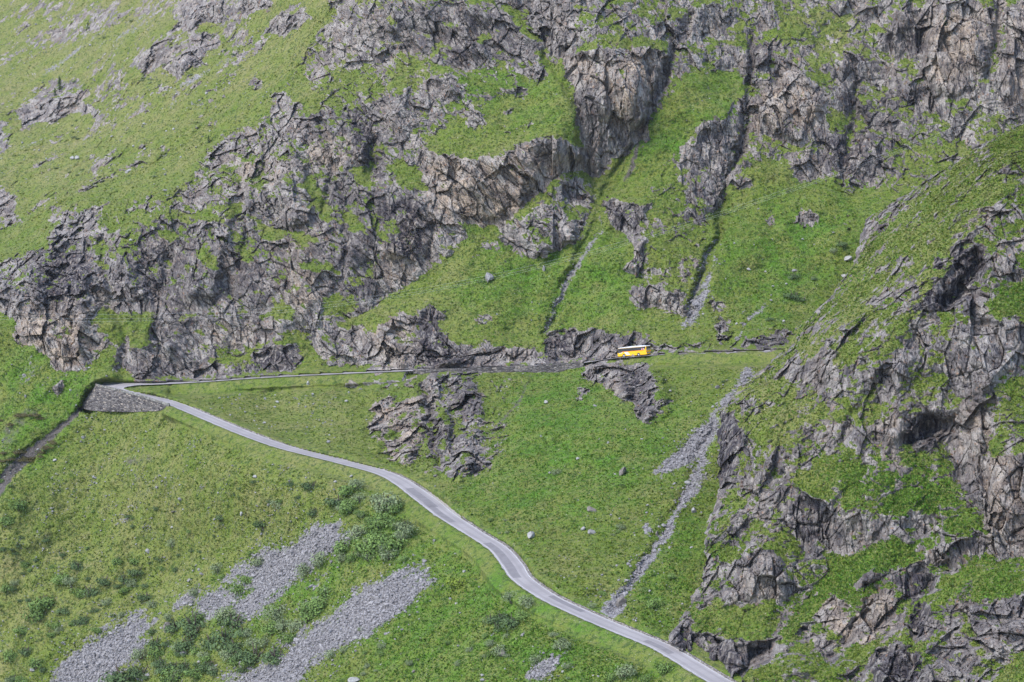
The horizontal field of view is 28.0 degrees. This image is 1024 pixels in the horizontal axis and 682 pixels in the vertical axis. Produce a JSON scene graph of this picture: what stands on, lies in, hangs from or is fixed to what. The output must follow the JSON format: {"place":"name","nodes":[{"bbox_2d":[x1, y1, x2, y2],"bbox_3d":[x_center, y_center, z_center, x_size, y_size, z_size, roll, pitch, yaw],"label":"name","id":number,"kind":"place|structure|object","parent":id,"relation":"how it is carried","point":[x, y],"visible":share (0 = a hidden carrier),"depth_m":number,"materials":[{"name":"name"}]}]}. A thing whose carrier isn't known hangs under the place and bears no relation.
{"place":"outdoors","nodes":[
{"label":"outdoors","id":0,"kind":"place"},
{"bbox_2d":[99,350,769,681],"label":"road","id":1,"kind":"structure","parent":0,"point":[512,565],"depth_m":572.70,"materials":[{"name":"grey asphalt"}]},
{"bbox_2d":[193,407,736,681],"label":"kerb","id":2,"kind":"structure","parent":1,"relation":"on","point":[606,617],"depth_m":538.46,"materials":[{"name":"concrete"}]},
{"bbox_2d":[616,345,650,356],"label":"bus","id":3,"kind":"object","parent":1,"relation":"on","point":[639,350],"visible":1,"depth_m":689.97,"materials":[{"name":"yellow paint"}]},
{"bbox_2d":[428,492,460,517],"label":"layby","id":4,"kind":"structure","parent":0,"point":[447,506],"depth_m":605.15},
{"bbox_2d":[0,0,1023,681],"bbox_3d":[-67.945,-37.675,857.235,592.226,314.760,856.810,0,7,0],"label":"hillside","id":5,"kind":"structure","parent":0,"point":[618,90],"depth_m":757.07,"materials":[{"name":"green plant"}]},
{"bbox_2d":[0,515,15,525],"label":"shrub","id":6,"kind":"object","parent":5,"relation":"on","point":[7,522],"visible":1,"depth_m":716.10,"materials":[{"name":"green plant"}]},
{"bbox_2d":[1,649,17,663],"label":"shrub","id":7,"kind":"object","parent":5,"relation":"on","point":[9,656],"visible":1,"depth_m":686.26,"materials":[{"name":"green plant"}]},
{"bbox_2d":[8,498,27,510],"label":"shrub","id":8,"kind":"object","parent":5,"relation":"on","point":[17,506],"visible":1,"depth_m":718.97,"materials":[{"name":"green plant"}]},
{"bbox_2d":[13,625,28,635],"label":"shrub","id":9,"kind":"object","parent":5,"relation":"on","point":[20,630],"visible":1,"depth_m":689.90,"materials":[{"name":"green plant"}]},
{"bbox_2d":[18,645,31,655],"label":"shrub","id":10,"kind":"object","parent":5,"relation":"on","point":[21,651],"visible":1,"depth_m":684.17,"materials":[{"name":"green plant"}]},
{"bbox_2d":[20,608,44,622],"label":"shrub","id":11,"kind":"object","parent":5,"relation":"on","point":[35,612],"visible":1,"depth_m":691.43,"materials":[{"name":"green plant"}]},
{"bbox_2d":[27,657,43,669],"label":"shrub","id":12,"kind":"object","parent":5,"relation":"on","point":[33,663],"visible":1,"depth_m":677.91,"materials":[{"name":"green plant"}]},
{"bbox_2d":[26,594,55,611],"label":"shrub","id":13,"kind":"object","parent":5,"relation":"on","point":[45,602],"visible":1,"depth_m":694.47,"materials":[{"name":"green plant"}]},
{"bbox_2d":[50,572,70,584],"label":"shrub","id":14,"kind":"object","parent":5,"relation":"on","point":[56,580],"visible":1,"depth_m":699.59,"materials":[{"name":"green plant"}]},
{"bbox_2d":[54,606,70,614],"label":"shrub","id":15,"kind":"object","parent":5,"relation":"on","point":[62,611],"visible":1,"depth_m":689.75,"materials":[{"name":"green plant"}]},
{"bbox_2d":[62,576,76,588],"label":"shrub","id":16,"kind":"object","parent":5,"relation":"on","point":[64,582],"visible":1,"depth_m":697.48,"materials":[{"name":"green plant"}]},
{"bbox_2d":[68,559,84,570],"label":"shrub","id":17,"kind":"object","parent":5,"relation":"on","point":[75,566],"visible":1,"depth_m":702.45,"materials":[{"name":"green plant"}]},
{"bbox_2d":[68,587,86,597],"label":"shrub","id":18,"kind":"object","parent":5,"relation":"on","point":[79,594],"visible":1,"depth_m":693.33,"materials":[{"name":"green plant"}]},
{"bbox_2d":[83,585,101,596],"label":"shrub","id":19,"kind":"object","parent":5,"relation":"on","point":[91,592],"visible":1,"depth_m":691.43,"materials":[{"name":"green plant"}]},
{"bbox_2d":[95,574,110,585],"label":"shrub","id":20,"kind":"object","parent":5,"relation":"on","point":[103,582],"visible":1,"depth_m":691.47,"materials":[{"name":"green plant"}]},
{"bbox_2d":[98,664,138,681],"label":"shrub","id":21,"kind":"object","parent":5,"relation":"on","point":[118,677],"visible":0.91,"depth_m":646.43,"materials":[{"name":"green plant"}]},
{"bbox_2d":[118,574,130,583],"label":"shrub","id":22,"kind":"object","parent":5,"relation":"on","point":[122,579],"visible":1,"depth_m":689.79,"materials":[{"name":"green plant"}]},
{"bbox_2d":[82,383,169,411],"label":"retaining wall","id":23,"kind":"structure","parent":5,"relation":"on","point":[103,398],"depth_m":735.29,"materials":[{"name":"stone"}]},
{"bbox_2d":[125,564,144,576],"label":"shrub","id":24,"kind":"object","parent":5,"relation":"on","point":[132,572],"visible":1,"depth_m":688.94,"materials":[{"name":"green plant"}]},
{"bbox_2d":[126,665,147,677],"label":"shrub","id":25,"kind":"object","parent":5,"relation":"on","point":[136,670],"visible":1,"depth_m":644.43,"materials":[{"name":"green plant"}]},
{"bbox_2d":[129,647,148,659],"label":"shrub","id":26,"kind":"object","parent":5,"relation":"on","point":[136,655],"visible":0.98,"depth_m":650.42,"materials":[{"name":"green plant"}]},
{"bbox_2d":[135,591,151,600],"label":"shrub","id":27,"kind":"object","parent":5,"relation":"on","point":[143,597],"visible":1,"depth_m":680.85,"materials":[{"name":"green plant"}]},
{"bbox_2d":[145,633,161,651],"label":"shrub","id":28,"kind":"object","parent":5,"relation":"on","point":[153,643],"visible":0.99,"depth_m":650.38,"materials":[{"name":"green plant"}]},
{"bbox_2d":[146,646,165,660],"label":"shrub","id":29,"kind":"object","parent":5,"relation":"on","point":[153,653],"visible":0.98,"depth_m":645.39,"materials":[{"name":"green plant"}]},
{"bbox_2d":[150,655,165,667],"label":"shrub","id":30,"kind":"object","parent":5,"relation":"on","point":[154,664],"visible":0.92,"depth_m":639.61,"materials":[{"name":"green plant"}]},
{"bbox_2d":[159,666,182,681],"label":"shrub","id":31,"kind":"object","parent":5,"relation":"on","point":[170,673],"visible":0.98,"depth_m":625.89,"materials":[{"name":"green plant"}]},
{"bbox_2d":[162,621,180,632],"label":"shrub","id":32,"kind":"object","parent":5,"relation":"on","point":[171,628],"visible":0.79,"depth_m":649.71,"materials":[{"name":"green plant"}]},
{"bbox_2d":[174,662,189,670],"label":"shrub","id":33,"kind":"object","parent":5,"relation":"on","point":[183,665],"visible":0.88,"depth_m":627.29,"materials":[{"name":"green plant"}]},
{"bbox_2d":[172,634,194,651],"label":"shrub","id":34,"kind":"object","parent":5,"relation":"on","point":[183,645],"visible":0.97,"depth_m":636.41,"materials":[{"name":"green plant"}]},
{"bbox_2d":[179,626,201,639],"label":"shrub","id":35,"kind":"object","parent":5,"relation":"on","point":[191,634],"visible":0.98,"depth_m":638.63,"materials":[{"name":"green plant"}]},
{"bbox_2d":[176,609,206,631],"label":"shrub","id":36,"kind":"object","parent":5,"relation":"on","point":[187,624],"visible":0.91,"depth_m":641.75,"materials":[{"name":"green plant"}]},
{"bbox_2d":[182,666,204,679],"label":"shrub","id":37,"kind":"object","parent":5,"relation":"on","point":[195,674],"visible":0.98,"depth_m":614.96,"materials":[{"name":"green plant"}]},
{"bbox_2d":[195,634,215,651],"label":"shrub","id":38,"kind":"object","parent":5,"relation":"on","point":[207,644],"visible":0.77,"depth_m":623.03,"materials":[{"name":"green plant"}]},
{"bbox_2d":[196,661,216,671],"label":"shrub","id":39,"kind":"object","parent":5,"relation":"on","point":[201,667],"visible":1,"depth_m":613.00,"materials":[{"name":"green plant"}]},
{"bbox_2d":[210,563,223,573],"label":"shrub","id":40,"kind":"object","parent":5,"relation":"on","point":[212,567],"visible":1,"depth_m":656.19,"materials":[{"name":"green plant"}]},
{"bbox_2d":[209,628,235,650],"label":"shrub","id":41,"kind":"object","parent":5,"relation":"on","point":[223,639],"visible":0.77,"depth_m":617.77,"materials":[{"name":"green plant"}]},
{"bbox_2d":[212,606,238,621],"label":"shrub","id":42,"kind":"object","parent":5,"relation":"on","point":[224,615],"visible":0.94,"depth_m":630.60,"materials":[{"name":"green plant"}]},
{"bbox_2d":[219,647,234,661],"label":"shrub","id":43,"kind":"object","parent":5,"relation":"on","point":[225,656],"visible":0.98,"depth_m":609.51,"materials":[{"name":"green plant"}]},
{"bbox_2d":[216,613,246,634],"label":"shrub","id":44,"kind":"object","parent":5,"relation":"on","point":[228,624],"visible":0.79,"depth_m":623.58,"materials":[{"name":"green plant"}]},
{"bbox_2d":[223,638,243,652],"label":"shrub","id":45,"kind":"object","parent":5,"relation":"on","point":[233,646],"visible":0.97,"depth_m":611.16,"materials":[{"name":"green plant"}]},
{"bbox_2d":[227,656,240,666],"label":"shrub","id":46,"kind":"object","parent":5,"relation":"on","point":[234,661],"visible":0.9,"depth_m":604.56,"materials":[{"name":"green plant"}]},
{"bbox_2d":[227,582,244,594],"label":"shrub","id":47,"kind":"object","parent":5,"relation":"on","point":[237,588],"visible":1,"depth_m":638.51,"materials":[{"name":"green plant"}]},
{"bbox_2d":[234,625,251,636],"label":"shrub","id":48,"kind":"object","parent":5,"relation":"on","point":[238,632],"visible":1,"depth_m":614.31,"materials":[{"name":"green plant"}]},
{"bbox_2d":[239,575,253,584],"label":"shrub","id":49,"kind":"object","parent":5,"relation":"on","point":[246,579],"visible":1,"depth_m":639.12,"materials":[{"name":"green plant"}]},
{"bbox_2d":[234,642,264,664],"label":"shrub","id":50,"kind":"object","parent":5,"relation":"on","point":[248,654],"visible":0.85,"depth_m":597.40,"materials":[{"name":"green plant"}]},
{"bbox_2d":[250,556,265,566],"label":"shrub","id":51,"kind":"object","parent":5,"relation":"on","point":[255,561],"visible":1,"depth_m":640.81,"materials":[{"name":"green plant"}]},
{"bbox_2d":[249,636,270,648],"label":"shrub","id":52,"kind":"object","parent":5,"relation":"on","point":[258,641],"visible":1,"depth_m":600.73,"materials":[{"name":"green plant"}]},
{"bbox_2d":[252,518,267,528],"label":"shrub","id":53,"kind":"object","parent":5,"relation":"on","point":[257,524],"visible":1,"depth_m":647.77,"materials":[{"name":"green plant"}]},
{"bbox_2d":[261,620,280,635],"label":"shrub","id":54,"kind":"object","parent":5,"relation":"on","point":[271,630],"visible":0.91,"depth_m":603.46,"materials":[{"name":"green plant"}]},
{"bbox_2d":[259,645,283,665],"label":"shrub","id":55,"kind":"object","parent":5,"relation":"on","point":[271,654],"visible":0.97,"depth_m":586.74,"materials":[{"name":"green plant"}]},
{"bbox_2d":[259,603,287,621],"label":"shrub","id":56,"kind":"object","parent":5,"relation":"on","point":[277,615],"visible":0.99,"depth_m":608.65,"materials":[{"name":"green plant"}]},
{"bbox_2d":[273,617,287,632],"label":"shrub","id":57,"kind":"object","parent":5,"relation":"on","point":[282,623],"visible":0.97,"depth_m":599.98,"materials":[{"name":"green plant"}]},
{"bbox_2d":[278,631,296,643],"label":"shrub","id":58,"kind":"object","parent":5,"relation":"on","point":[288,638],"visible":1,"depth_m":591.42,"materials":[{"name":"green plant"}]},
{"bbox_2d":[286,619,304,630],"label":"shrub","id":59,"kind":"object","parent":5,"relation":"on","point":[297,624],"visible":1,"depth_m":594.56,"materials":[{"name":"green plant"}]},
{"bbox_2d":[294,563,310,576],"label":"shrub","id":60,"kind":"object","parent":5,"relation":"on","point":[301,570],"visible":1,"depth_m":614.54,"materials":[{"name":"green plant"}]},
{"bbox_2d":[298,609,314,623],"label":"shrub","id":61,"kind":"object","parent":5,"relation":"on","point":[305,617],"visible":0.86,"depth_m":592.57,"materials":[{"name":"green plant"}]},
{"bbox_2d":[300,481,318,489],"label":"shrub","id":62,"kind":"object","parent":5,"relation":"on","point":[306,485],"visible":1,"depth_m":634.44,"materials":[{"name":"green plant"}]},
{"bbox_2d":[297,600,326,616],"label":"shrub","id":63,"kind":"object","parent":5,"relation":"on","point":[306,607],"visible":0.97,"depth_m":591.89,"materials":[{"name":"green plant"}]},
{"bbox_2d":[309,551,326,568],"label":"shrub","id":64,"kind":"object","parent":5,"relation":"on","point":[317,562],"visible":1,"depth_m":610.31,"materials":[{"name":"green plant"}]},
{"bbox_2d":[307,595,329,610],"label":"shrub","id":65,"kind":"object","parent":5,"relation":"on","point":[317,602],"visible":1,"depth_m":591.68,"materials":[{"name":"green plant"}]},
{"bbox_2d":[316,586,332,597],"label":"shrub","id":66,"kind":"object","parent":5,"relation":"on","point":[322,592],"visible":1,"depth_m":594.80,"materials":[{"name":"green plant"}]},
{"bbox_2d":[322,495,341,506],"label":"shrub","id":67,"kind":"object","parent":5,"relation":"on","point":[333,502],"visible":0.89,"depth_m":623.41,"materials":[{"name":"green plant"}]},
{"bbox_2d":[332,539,351,554],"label":"shrub","id":68,"kind":"object","parent":5,"relation":"on","point":[343,548],"visible":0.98,"depth_m":602.68,"materials":[{"name":"green plant"}]},
{"bbox_2d":[339,498,359,514],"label":"shrub","id":69,"kind":"object","parent":5,"relation":"on","point":[347,508],"visible":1,"depth_m":616.38,"materials":[{"name":"green plant"}]},
{"bbox_2d":[338,484,362,498],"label":"shrub","id":70,"kind":"object","parent":5,"relation":"on","point":[343,491],"visible":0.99,"depth_m":624.88,"materials":[{"name":"green plant"}]},
{"bbox_2d":[344,524,369,539],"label":"shrub","id":71,"kind":"object","parent":5,"relation":"on","point":[356,531],"visible":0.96,"depth_m":602.29,"materials":[{"name":"green plant"}]},
{"bbox_2d":[348,477,365,489],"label":"shrub","id":72,"kind":"object","parent":5,"relation":"on","point":[357,483],"visible":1,"depth_m":627.61,"materials":[{"name":"green plant"}]},
{"bbox_2d":[352,536,377,558],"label":"shrub","id":73,"kind":"object","parent":5,"relation":"on","point":[363,548],"visible":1,"depth_m":589.23,"materials":[{"name":"green plant"}]},
{"bbox_2d":[360,517,381,533],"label":"shrub","id":74,"kind":"object","parent":5,"relation":"on","point":[372,526],"visible":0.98,"depth_m":598.85,"materials":[{"name":"green plant"}]},
{"bbox_2d":[364,531,392,549],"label":"shrub","id":75,"kind":"object","parent":5,"relation":"on","point":[372,537],"visible":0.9,"depth_m":590.09,"materials":[{"name":"green plant"}]},
{"bbox_2d":[373,511,397,527],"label":"shrub","id":76,"kind":"object","parent":5,"relation":"on","point":[382,518],"visible":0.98,"depth_m":598.35,"materials":[{"name":"green plant"}]},
{"bbox_2d":[369,491,404,513],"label":"shrub","id":77,"kind":"object","parent":5,"relation":"on","point":[381,501],"visible":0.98,"depth_m":607.90,"materials":[{"name":"green plant"}]},
{"bbox_2d":[378,546,398,559],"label":"shrub","id":78,"kind":"object","parent":5,"relation":"on","point":[385,555],"visible":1,"depth_m":582.94,"materials":[{"name":"green plant"}]},
{"bbox_2d":[376,534,407,551],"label":"shrub","id":79,"kind":"object","parent":5,"relation":"on","point":[395,544],"visible":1,"depth_m":585.34,"materials":[{"name":"green plant"}]},
{"bbox_2d":[380,501,404,514],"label":"shrub","id":80,"kind":"object","parent":5,"relation":"on","point":[394,508],"visible":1,"depth_m":605.21,"materials":[{"name":"green plant"}]},
{"bbox_2d":[6,297,782,681],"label":"scree","id":81,"kind":"structure","parent":5,"relation":"on","point":[400,585],"depth_m":596.73,"materials":[{"name":"stone"}]},
{"bbox_2d":[392,529,409,541],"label":"shrub","id":82,"kind":"object","parent":5,"relation":"on","point":[397,534],"visible":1,"depth_m":588.22,"materials":[{"name":"green plant"}]},
{"bbox_2d":[395,518,419,537],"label":"shrub","id":83,"kind":"object","parent":5,"relation":"on","point":[406,528],"visible":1,"depth_m":590.55,"materials":[{"name":"green plant"}]},
{"bbox_2d":[444,576,466,587],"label":"shrub","id":84,"kind":"object","parent":5,"relation":"on","point":[460,581],"visible":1,"depth_m":555.98,"materials":[{"name":"green plant"}]},
{"bbox_2d":[480,612,495,623],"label":"shrub","id":85,"kind":"object","parent":5,"relation":"on","point":[488,619],"visible":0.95,"depth_m":528.31,"materials":[{"name":"green plant"}]},
{"bbox_2d":[0,1,980,681],"bbox_3d":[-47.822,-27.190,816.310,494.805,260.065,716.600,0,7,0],"label":"field stones","id":86,"kind":"object","parent":5,"relation":"on","point":[258,481],"visible":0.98,"depth_m":671.40,"materials":[{"name":"grey stone"}]},
{"bbox_2d":[413,361,583,373],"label":"stone wall","id":87,"kind":"structure","parent":5,"relation":"on","point":[548,368],"depth_m":705.74,"materials":[{"name":"grey stone"}]},
{"bbox_2d":[491,644,507,656],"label":"shrub","id":88,"kind":"object","parent":5,"relation":"on","point":[498,648],"visible":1,"depth_m":511.31,"materials":[{"name":"green plant"}]},
{"bbox_2d":[491,612,510,623],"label":"shrub","id":89,"kind":"object","parent":5,"relation":"on","point":[499,616],"visible":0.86,"depth_m":525.48,"materials":[{"name":"green plant"}]},
{"bbox_2d":[496,614,519,629],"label":"shrub","id":90,"kind":"object","parent":5,"relation":"on","point":[513,622],"visible":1,"depth_m":519.48,"materials":[{"name":"green plant"}]},
{"bbox_2d":[501,590,516,603],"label":"shrub","id":91,"kind":"object","parent":5,"relation":"on","point":[508,595],"visible":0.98,"depth_m":529.34,"materials":[{"name":"green plant"}]},
{"bbox_2d":[514,609,529,621],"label":"shrub","id":92,"kind":"object","parent":5,"relation":"on","point":[519,613],"visible":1,"depth_m":519.94,"materials":[{"name":"green plant"}]},
{"bbox_2d":[517,595,533,608],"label":"shrub","id":93,"kind":"object","parent":5,"relation":"on","point":[528,602],"visible":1,"depth_m":522.23,"materials":[{"name":"green plant"}]},
{"bbox_2d":[529,655,541,664],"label":"shrub","id":94,"kind":"object","parent":5,"relation":"on","point":[535,658],"visible":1,"depth_m":499.63,"materials":[{"name":"green plant"}]},
{"bbox_2d":[555,637,573,650],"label":"shrub","id":95,"kind":"object","parent":5,"relation":"on","point":[565,645],"visible":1,"depth_m":499.49,"materials":[{"name":"green plant"}]},
{"bbox_2d":[604,672,619,681],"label":"shrub","id":96,"kind":"object","parent":5,"relation":"on","point":[610,678],"visible":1,"depth_m":480.63,"materials":[{"name":"green plant"}]},
{"bbox_2d":[616,597,626,606],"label":"boulder","id":97,"kind":"object","parent":5,"relation":"on","point":[620,601],"visible":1,"depth_m":515.79,"materials":[{"name":"grey stone"}]},
{"bbox_2d":[614,663,636,679],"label":"shrub","id":98,"kind":"object","parent":5,"relation":"on","point":[624,672],"visible":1,"depth_m":480.50,"materials":[{"name":"green plant"}]},
{"bbox_2d":[646,597,664,609],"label":"shrub","id":99,"kind":"object","parent":5,"relation":"on","point":[652,604],"visible":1,"depth_m":511.13,"materials":[{"name":"green plant"}]},
{"bbox_2d":[653,661,675,673],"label":"shrub","id":100,"kind":"object","parent":5,"relation":"on","point":[663,668],"visible":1,"depth_m":479.34,"materials":[{"name":"green plant"}]},
{"bbox_2d":[781,290,800,298],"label":"shrub","id":101,"kind":"object","parent":5,"relation":"on","point":[791,295],"visible":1,"depth_m":709.08,"materials":[{"name":"green plant"}]},
{"bbox_2d":[3,105,1022,320],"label":"power cable","id":102,"kind":"object","parent":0,"point":[529,270],"visible":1,"depth_m":695.56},
{"bbox_2d":[667,123,1023,681],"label":"rocky spur","id":103,"kind":"structure","parent":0,"point":[993,486],"depth_m":502.37,"materials":[{"name":"grey stone"}]},
{"bbox_2d":[679,125,1023,681],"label":"grass","id":104,"kind":"structure","parent":103,"relation":"on","point":[938,314],"depth_m":512.93,"materials":[{"name":"green plant"}]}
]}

